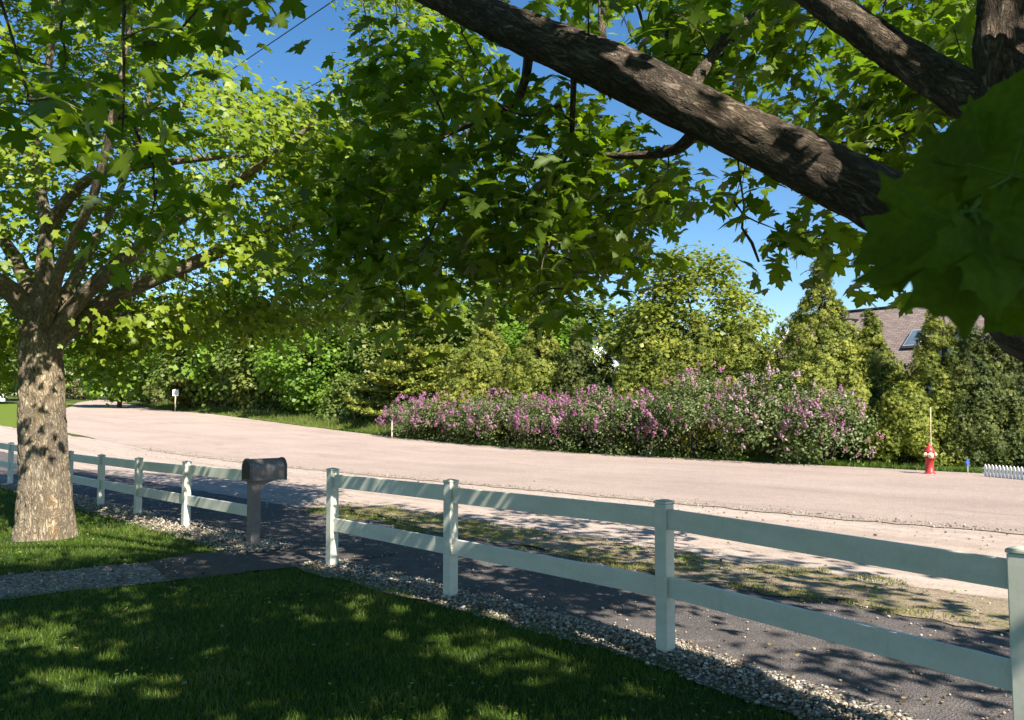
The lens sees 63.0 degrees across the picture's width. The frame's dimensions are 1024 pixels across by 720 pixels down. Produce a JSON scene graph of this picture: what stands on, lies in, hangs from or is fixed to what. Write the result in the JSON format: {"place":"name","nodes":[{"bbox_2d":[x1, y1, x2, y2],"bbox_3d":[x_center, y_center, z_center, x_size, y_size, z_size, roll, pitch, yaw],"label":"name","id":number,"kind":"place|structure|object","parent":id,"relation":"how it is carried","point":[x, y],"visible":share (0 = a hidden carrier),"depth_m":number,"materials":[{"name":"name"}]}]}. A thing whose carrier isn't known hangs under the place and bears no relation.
{"place":"outdoors","nodes":[
{"label":"outdoors","id":0,"kind":"place"},
{"bbox_2d":[0,403,74,427],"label":"lawn","id":1,"kind":"structure","parent":0,"point":[8,414],"depth_m":58.52,"materials":[{"name":"green plant"}]},
{"bbox_2d":[0,557,229,598],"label":"gravel path","id":2,"kind":"structure","parent":0,"point":[141,577],"depth_m":8.42,"materials":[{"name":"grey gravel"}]},
{"bbox_2d":[62,0,334,182],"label":"overhead cable","id":3,"kind":"object","parent":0,"point":[263,48],"visible":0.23,"depth_m":14.32,"materials":[{"name":"black rubber"}]},
{"bbox_2d":[2,25,420,252],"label":"overhead cable","id":4,"kind":"object","parent":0,"point":[293,95],"visible":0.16,"depth_m":16.03,"materials":[{"name":"black rubber"}]},
{"bbox_2d":[0,484,838,719],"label":"lawn","id":5,"kind":"structure","parent":0,"point":[743,706],"depth_m":5.62,"materials":[{"name":"green plant"}]},
{"bbox_2d":[0,0,510,541],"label":"maple tree","id":6,"kind":"object","parent":5,"relation":"on","point":[48,314],"visible":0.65,"depth_m":11.10,"materials":[{"name":"green plant"}]},
{"bbox_2d":[7,519,761,719],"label":"lawn clover","id":7,"kind":"object","parent":5,"relation":"on","point":[330,683],"visible":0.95,"depth_m":5.15,"materials":[{"name":"green plant"}]},
{"bbox_2d":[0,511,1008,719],"bbox_3d":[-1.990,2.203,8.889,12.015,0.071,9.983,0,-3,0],"label":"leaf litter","id":8,"kind":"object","parent":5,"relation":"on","point":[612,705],"visible":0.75,"depth_m":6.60,"materials":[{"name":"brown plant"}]},
{"bbox_2d":[0,0,1023,364],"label":"maple tree","id":9,"kind":"object","parent":5,"relation":"on","point":[938,216],"visible":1,"depth_m":5.08,"materials":[{"name":"green plant"}]},
{"bbox_2d":[0,0,971,395],"label":"sky","id":10,"kind":"structure","parent":0,"point":[280,65],"materials":[{"name":"blue"}]},
{"bbox_2d":[0,395,1023,718],"bbox_3d":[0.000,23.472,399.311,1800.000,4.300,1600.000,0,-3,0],"label":"ground","id":11,"kind":"structure","parent":0,"point":[68,399],"depth_m":26.77,"materials":[{"name":"plant"}]},
{"bbox_2d":[0,326,17,399],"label":"woodland tree","id":12,"kind":"object","parent":11,"relation":"on","point":[14,366],"visible":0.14,"depth_m":87.42,"materials":[{"name":"green plant"}]},
{"bbox_2d":[2,328,79,396],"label":"woodland tree","id":13,"kind":"object","parent":11,"relation":"on","point":[65,360],"visible":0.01,"depth_m":106.34,"materials":[{"name":"green plant"}]},
{"bbox_2d":[64,345,79,398],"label":"woodland tree","id":14,"kind":"object","parent":11,"relation":"on","point":[69,372],"visible":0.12,"depth_m":120.41,"materials":[{"name":"green plant"}]},
{"bbox_2d":[65,374,97,399],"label":"roadside shrub","id":15,"kind":"object","parent":11,"relation":"on","point":[75,390],"visible":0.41,"depth_m":116.77,"materials":[{"name":"green plant"}]},
{"bbox_2d":[101,387,133,401],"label":"roadside shrub","id":16,"kind":"object","parent":11,"relation":"on","point":[115,399],"visible":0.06,"depth_m":109.12,"materials":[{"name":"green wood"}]},
{"bbox_2d":[64,300,171,407],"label":"woodland tree","id":17,"kind":"object","parent":11,"relation":"on","point":[91,388],"visible":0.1,"depth_m":80.14,"materials":[{"name":"green plant"}]},
{"bbox_2d":[0,442,246,528],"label":"rail fence","id":18,"kind":"object","parent":11,"relation":"on","point":[186,470],"visible":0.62,"depth_m":12.94,"materials":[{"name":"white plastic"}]},
{"bbox_2d":[132,382,166,405],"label":"roadside shrub","id":19,"kind":"object","parent":11,"relation":"on","point":[142,400],"visible":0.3,"depth_m":91.29,"materials":[{"name":"green plant"}]},
{"bbox_2d":[0,475,303,554],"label":"pebble bed","id":20,"kind":"object","parent":11,"relation":"on","point":[3,479],"visible":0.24,"depth_m":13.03,"materials":[{"name":"grey gravel"}]},
{"bbox_2d":[143,340,182,403],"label":"woodland tree","id":21,"kind":"object","parent":11,"relation":"on","point":[167,377],"visible":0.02,"depth_m":94.56,"materials":[{"name":"green plant"}]},
{"bbox_2d":[172,389,178,410],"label":"road sign","id":22,"kind":"object","parent":11,"relation":"on","point":[175,392],"visible":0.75,"depth_m":74.39,"materials":[{"name":"white metal"}]},
{"bbox_2d":[132,308,229,408],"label":"woodland tree","id":23,"kind":"object","parent":11,"relation":"on","point":[167,387],"visible":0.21,"depth_m":75.34,"materials":[{"name":"green plant"}]},
{"bbox_2d":[169,269,266,408],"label":"woodland tree","id":24,"kind":"object","parent":11,"relation":"on","point":[197,369],"visible":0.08,"depth_m":71.55,"materials":[{"name":"green plant"}]},
{"bbox_2d":[220,389,243,408],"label":"roadside shrub","id":25,"kind":"object","parent":11,"relation":"on","point":[227,404],"visible":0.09,"depth_m":73.10,"materials":[{"name":"green plant"}]},
{"bbox_2d":[233,384,257,409],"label":"roadside shrub","id":26,"kind":"object","parent":11,"relation":"on","point":[240,403],"visible":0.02,"depth_m":70.39,"materials":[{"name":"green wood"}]},
{"bbox_2d":[241,457,286,544],"bbox_3d":[-3.101,1.852,10.455,0.513,1.253,0.259,3,-5,-43],"label":"mailbox","id":27,"kind":"object","parent":11,"relation":"on","point":[257,475],"visible":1,"depth_m":10.32,"materials":[{"name":"plastic"}]},
{"bbox_2d":[279,457,286,479],"bbox_3d":[-2.933,1.375,10.633,0.024,0.281,0.246,3,-5,-43],"label":"door","id":28,"kind":"structure","parent":27,"relation":"in","point":[284,459],"depth_m":10.54,"materials":[{"name":"black metal"}]},
{"bbox_2d":[206,305,322,410],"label":"woodland tree","id":29,"kind":"object","parent":11,"relation":"on","point":[239,378],"visible":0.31,"depth_m":66.30,"materials":[{"name":"green plant"}]},
{"bbox_2d":[151,407,378,434],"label":"grass strip","id":30,"kind":"object","parent":11,"relation":"on","point":[271,421],"depth_m":56.63,"materials":[{"name":"green plant"}]},
{"bbox_2d":[167,387,197,406],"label":"roadside shrub","id":31,"kind":"object","parent":30,"relation":"on","point":[182,403],"visible":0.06,"depth_m":78.40,"materials":[{"name":"green plant"}]},
{"bbox_2d":[200,386,229,406],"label":"roadside shrub","id":32,"kind":"object","parent":30,"relation":"on","point":[212,402],"visible":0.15,"depth_m":75.67,"materials":[{"name":"green plant"}]},
{"bbox_2d":[261,381,300,415],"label":"roadside shrub","id":33,"kind":"object","parent":30,"relation":"on","point":[277,406],"visible":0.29,"depth_m":65.69,"materials":[{"name":"green plant"}]},
{"bbox_2d":[282,374,334,415],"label":"roadside shrub","id":34,"kind":"object","parent":30,"relation":"on","point":[313,404],"visible":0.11,"depth_m":60.66,"materials":[{"name":"green plant"}]},
{"bbox_2d":[149,540,396,579],"bbox_3d":[-2.803,2.267,9.618,2.541,0.001,1.625,3,-4,-38],"label":"asphalt apron","id":35,"kind":"object","parent":11,"relation":"on","point":[220,562],"visible":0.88,"depth_m":9.45,"materials":[{"name":"grey asphalt"}]},
{"bbox_2d":[236,293,328,407],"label":"woodland tree","id":36,"kind":"object","parent":11,"relation":"on","point":[281,352],"visible":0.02,"depth_m":69.89,"materials":[{"name":"green plant"}]},
{"bbox_2d":[142,401,455,438],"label":"roadside grass","id":37,"kind":"structure","parent":11,"relation":"on","point":[282,417],"depth_m":57.97,"materials":[{"name":"green plant"}]},
{"bbox_2d":[243,304,376,417],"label":"broadleaf tree","id":38,"kind":"object","parent":11,"relation":"on","point":[281,364],"visible":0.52,"depth_m":59.20,"materials":[{"name":"green plant"}]},
{"bbox_2d":[310,372,378,422],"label":"roadside shrub","id":39,"kind":"object","parent":11,"relation":"on","point":[328,410],"visible":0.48,"depth_m":54.84,"materials":[{"name":"green plant"}]},
{"bbox_2d":[305,306,402,410],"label":"broadleaf tree","id":40,"kind":"object","parent":11,"relation":"on","point":[365,349],"visible":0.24,"depth_m":59.76,"materials":[{"name":"green plant"}]},
{"bbox_2d":[304,278,425,409],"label":"woodland tree","id":41,"kind":"object","parent":11,"relation":"on","point":[330,367],"visible":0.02,"depth_m":63.38,"materials":[{"name":"green plant"}]},
{"bbox_2d":[331,372,404,425],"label":"roadside shrub","id":42,"kind":"object","parent":11,"relation":"on","point":[357,393],"visible":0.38,"depth_m":52.11,"materials":[{"name":"green plant"}]},
{"bbox_2d":[391,420,392,437],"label":"survey stake","id":43,"kind":"object","parent":11,"relation":"on","point":[391,428],"visible":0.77,"depth_m":42.40,"materials":[{"name":"white paint"}]},
{"bbox_2d":[342,291,458,424],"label":"pine tree","id":44,"kind":"object","parent":11,"relation":"on","point":[430,375],"visible":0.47,"depth_m":48.87,"materials":[{"name":"green plant"}]},
{"bbox_2d":[375,393,438,438],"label":"lilac bush","id":45,"kind":"object","parent":11,"relation":"on","point":[394,412],"visible":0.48,"depth_m":43.06,"materials":[{"name":"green plant"}]},
{"bbox_2d":[397,389,470,441],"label":"lilac bush","id":46,"kind":"object","parent":11,"relation":"on","point":[425,422],"visible":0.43,"depth_m":41.13,"materials":[{"name":"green plant"}]},
{"bbox_2d":[387,266,501,394],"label":"woodland tree","id":47,"kind":"object","parent":11,"relation":"on","point":[447,337],"visible":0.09,"depth_m":58.38,"materials":[{"name":"green plant"}]},
{"bbox_2d":[432,388,510,444],"bbox_3d":[-1.671,2.947,39.895,4.181,3.271,3.868,2,-4,-33],"label":"lilac bush","id":48,"kind":"object","parent":11,"relation":"on","point":[458,414],"visible":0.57,"depth_m":38.96,"materials":[{"name":"green plant"}]},
{"bbox_2d":[417,308,526,441],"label":"cedar tree","id":49,"kind":"object","parent":11,"relation":"on","point":[481,360],"visible":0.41,"depth_m":41.76,"materials":[{"name":"green plant"}]},
{"bbox_2d":[439,266,552,362],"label":"woodland tree","id":50,"kind":"object","parent":11,"relation":"on","point":[506,308],"visible":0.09,"depth_m":60.79,"materials":[{"name":"green plant"}]},
{"bbox_2d":[0,451,1012,719],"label":"footpath","id":51,"kind":"structure","parent":11,"relation":"on","point":[850,667],"depth_m":6.80,"materials":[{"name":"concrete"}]},
{"bbox_2d":[119,491,1009,719],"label":"path grit","id":52,"kind":"object","parent":51,"relation":"on","point":[866,689],"visible":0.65,"depth_m":8.24,"materials":[{"name":"grey gravel"}]},
{"bbox_2d":[465,387,548,447],"bbox_3d":[0.020,2.732,38.048,4.832,3.119,4.580,0,-3,0],"label":"lilac bush","id":53,"kind":"object","parent":11,"relation":"on","point":[493,409],"visible":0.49,"depth_m":37.17,"materials":[{"name":"green plant"}]},
{"bbox_2d":[0,425,1023,597],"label":"gravel shoulder","id":54,"kind":"object","parent":11,"relation":"on","point":[301,484],"visible":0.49,"depth_m":12.75},
{"bbox_2d":[485,302,577,445],"bbox_3d":[1.356,0.664,40.093,5.604,7.101,5.452,0,-3,0],"label":"cedar tree","id":55,"kind":"object","parent":11,"relation":"on","point":[531,371],"visible":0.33,"depth_m":39.02,"materials":[{"name":"green plant"}]},
{"bbox_2d":[507,290,583,344],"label":"woodland tree","id":56,"kind":"object","parent":11,"relation":"on","point":[518,316],"visible":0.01,"depth_m":60.79,"materials":[{"name":"green plant"}]},
{"bbox_2d":[503,389,593,449],"bbox_3d":[1.805,2.649,35.885,4.450,2.945,4.379,0,-3,0],"label":"lilac bush","id":57,"kind":"object","parent":11,"relation":"on","point":[549,406],"visible":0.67,"depth_m":35.07,"materials":[{"name":"green plant"}]},
{"bbox_2d":[495,296,606,368],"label":"broadleaf tree","id":58,"kind":"object","parent":11,"relation":"on","point":[516,338],"visible":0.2,"depth_m":48.96,"materials":[{"name":"green plant"}]},
{"bbox_2d":[547,316,596,447],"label":"cedar tree","id":59,"kind":"object","parent":11,"relation":"on","point":[576,365],"visible":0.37,"depth_m":37.56,"materials":[{"name":"green plant"}]},
{"bbox_2d":[510,287,637,340],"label":"woodland tree","id":60,"kind":"object","parent":11,"relation":"on","point":[585,307],"visible":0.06,"depth_m":58.65,"materials":[{"name":"green plant"}]},
{"bbox_2d":[537,336,626,370],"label":"house","id":61,"kind":"structure","parent":11,"relation":"on","point":[597,342],"depth_m":52.17,"materials":[{"name":"white"}]},
{"bbox_2d":[544,382,640,453],"bbox_3d":[3.602,2.587,33.797,4.543,3.467,4.486,0,-3,0],"label":"lilac bush","id":62,"kind":"object","parent":11,"relation":"on","point":[585,415],"visible":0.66,"depth_m":33.07,"materials":[{"name":"green plant"}]},
{"bbox_2d":[576,351,623,448],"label":"cedar tree","id":63,"kind":"object","parent":11,"relation":"on","point":[606,367],"visible":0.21,"depth_m":36.77,"materials":[{"name":"green plant"}]},
{"bbox_2d":[293,557,928,719],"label":"pebble bed","id":64,"kind":"object","parent":11,"relation":"on","point":[874,703],"visible":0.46,"depth_m":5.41,"materials":[{"name":"grey gravel"}]},
{"bbox_2d":[582,294,688,341],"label":"woodland tree","id":65,"kind":"object","parent":11,"relation":"on","point":[602,323],"visible":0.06,"depth_m":57.85,"materials":[{"name":"green plant"}]},
{"bbox_2d":[587,316,687,452],"bbox_3d":[6.030,1.076,35.188,5.979,5.862,6.193,0,-3,0],"label":"cedar tree","id":66,"kind":"object","parent":11,"relation":"on","point":[636,367],"visible":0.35,"depth_m":34.06,"materials":[{"name":"green plant"}]},
{"bbox_2d":[587,387,692,456],"bbox_3d":[4.985,2.489,32.076,4.306,3.214,4.186,0,-3,0],"label":"lilac bush","id":67,"kind":"object","parent":11,"relation":"on","point":[632,413],"visible":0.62,"depth_m":31.30,"materials":[{"name":"green plant"}]},
{"bbox_2d":[306,502,1009,633],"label":"grass verge","id":68,"kind":"object","parent":11,"relation":"on","point":[954,604],"depth_m":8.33,"materials":[{"name":"green plant"}]},
{"bbox_2d":[343,503,997,620],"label":"verge weeds","id":69,"kind":"object","parent":68,"relation":"on","point":[876,586],"visible":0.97,"depth_m":9.07,"materials":[{"name":"green plant"}]},
{"bbox_2d":[326,468,1023,719],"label":"rail fence","id":70,"kind":"object","parent":11,"relation":"on","point":[664,586],"visible":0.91,"depth_m":5.42,"materials":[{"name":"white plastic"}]},
{"bbox_2d":[344,428,1023,474],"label":"hedge grass","id":71,"kind":"structure","parent":11,"relation":"on","point":[880,465],"depth_m":28.26,"materials":[{"name":"green plant"}]},
{"bbox_2d":[587,240,789,397],"bbox_3d":[7.860,-0.639,37.419,8.689,9.540,9.274,3,-4,-40],"label":"broadleaf tree","id":72,"kind":"object","parent":11,"relation":"on","point":[673,291],"visible":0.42,"depth_m":35.97,"materials":[{"name":"green plant"}]},
{"bbox_2d":[639,310,744,454],"bbox_3d":[7.765,0.923,33.874,6.021,6.007,5.915,0,-3,0],"label":"cedar tree","id":73,"kind":"object","parent":11,"relation":"on","point":[692,357],"visible":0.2,"depth_m":33.01,"materials":[{"name":"green plant"}]},
{"bbox_2d":[627,359,767,458],"bbox_3d":[6.616,1.900,29.837,4.927,3.855,4.862,0,-3,0],"label":"lilac bush","id":74,"kind":"object","parent":11,"relation":"on","point":[684,402],"visible":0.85,"depth_m":29.50,"materials":[{"name":"green plant"}]},
{"bbox_2d":[672,314,803,456],"bbox_3d":[9.147,1.023,33.046,6.196,5.715,5.768,0,-3,0],"label":"cedar tree","id":75,"kind":"object","parent":11,"relation":"on","point":[750,348],"visible":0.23,"depth_m":32.03,"materials":[{"name":"green plant"}]},
{"bbox_2d":[694,361,833,463],"bbox_3d":[8.530,1.892,27.929,4.392,3.642,4.466,0,-3,0],"label":"lilac bush","id":76,"kind":"object","parent":11,"relation":"on","point":[761,406],"visible":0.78,"depth_m":27.64,"materials":[{"name":"green plant"}]},
{"bbox_2d":[740,258,897,460],"bbox_3d":[11.667,-0.081,31.283,6.883,7.713,6.892,0,-3,0],"label":"cedar tree","id":77,"kind":"object","parent":11,"relation":"on","point":[813,360],"visible":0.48,"depth_m":30.02,"materials":[{"name":"green plant"}]},
{"bbox_2d":[770,379,886,465],"bbox_3d":[9.925,2.095,26.438,3.691,3.027,3.620,0,-3,0],"label":"lilac bush","id":78,"kind":"object","parent":11,"relation":"on","point":[842,428],"visible":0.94,"depth_m":25.75,"materials":[{"name":"green plant"}]},
{"bbox_2d":[816,308,910,460],"bbox_3d":[13.099,0.899,30.062,4.419,5.612,4.659,0,-3,0],"label":"cedar tree","id":79,"kind":"object","parent":11,"relation":"on","point":[871,334],"visible":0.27,"depth_m":29.30,"materials":[{"name":"green plant"}]},
{"bbox_2d":[772,306,1022,419],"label":"house","id":80,"kind":"structure","parent":11,"relation":"on","point":[900,333],"depth_m":39.02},
{"bbox_2d":[859,379,971,466],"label":"cedar tree","id":81,"kind":"object","parent":11,"relation":"on","point":[911,413],"visible":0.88,"depth_m":25.77,"materials":[{"name":"green plant"}]},
{"bbox_2d":[923,407,936,473],"bbox_3d":[11.120,2.169,22.263,0.366,1.830,0.306,3,-4,-37],"label":"fire hydrant","id":82,"kind":"object","parent":11,"relation":"on","point":[929,453],"visible":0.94,"depth_m":22.16,"materials":[{"name":"red metal"}]},
{"bbox_2d":[880,309,1002,465],"bbox_3d":[14.034,0.329,27.411,3.762,6.425,4.032,-2,-4,36],"label":"cedar tree","id":83,"kind":"object","parent":11,"relation":"on","point":[923,372],"visible":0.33,"depth_m":26.79,"materials":[{"name":"green plant"}]},
{"bbox_2d":[919,325,1023,467],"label":"cedar tree","id":84,"kind":"object","parent":11,"relation":"on","point":[964,371],"visible":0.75,"depth_m":25.42,"materials":[{"name":"green plant"}]},
{"bbox_2d":[957,331,1023,464],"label":"cedar tree","id":85,"kind":"object","parent":11,"relation":"on","point":[1010,372],"visible":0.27,"depth_m":25.95,"materials":[{"name":"green plant"}]},
{"bbox_2d":[982,464,1023,479],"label":"picket fence","id":86,"kind":"object","parent":11,"relation":"on","point":[1005,470],"visible":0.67,"depth_m":20.82,"materials":[{"name":"white paint"}]},
{"bbox_2d":[66,399,1023,530],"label":"road","id":87,"kind":"structure","parent":0,"point":[981,500],"depth_m":23.39,"materials":[{"name":"grey asphalt"}]},
{"bbox_2d":[150,450,1023,533],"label":"road edge","id":88,"kind":"object","parent":87,"relation":"on","point":[825,516],"visible":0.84,"depth_m":14.63,"materials":[{"name":"grey concrete"}]},
{"bbox_2d":[94,448,1021,548],"bbox_3d":[-0.939,2.679,18.126,40.034,0.219,5.061,-3,-5,44],"label":"road grit","id":89,"kind":"object","parent":88,"relation":"on","point":[415,478],"visible":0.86,"depth_m":15.77,"materials":[{"name":"grey gravel"}]}
]}

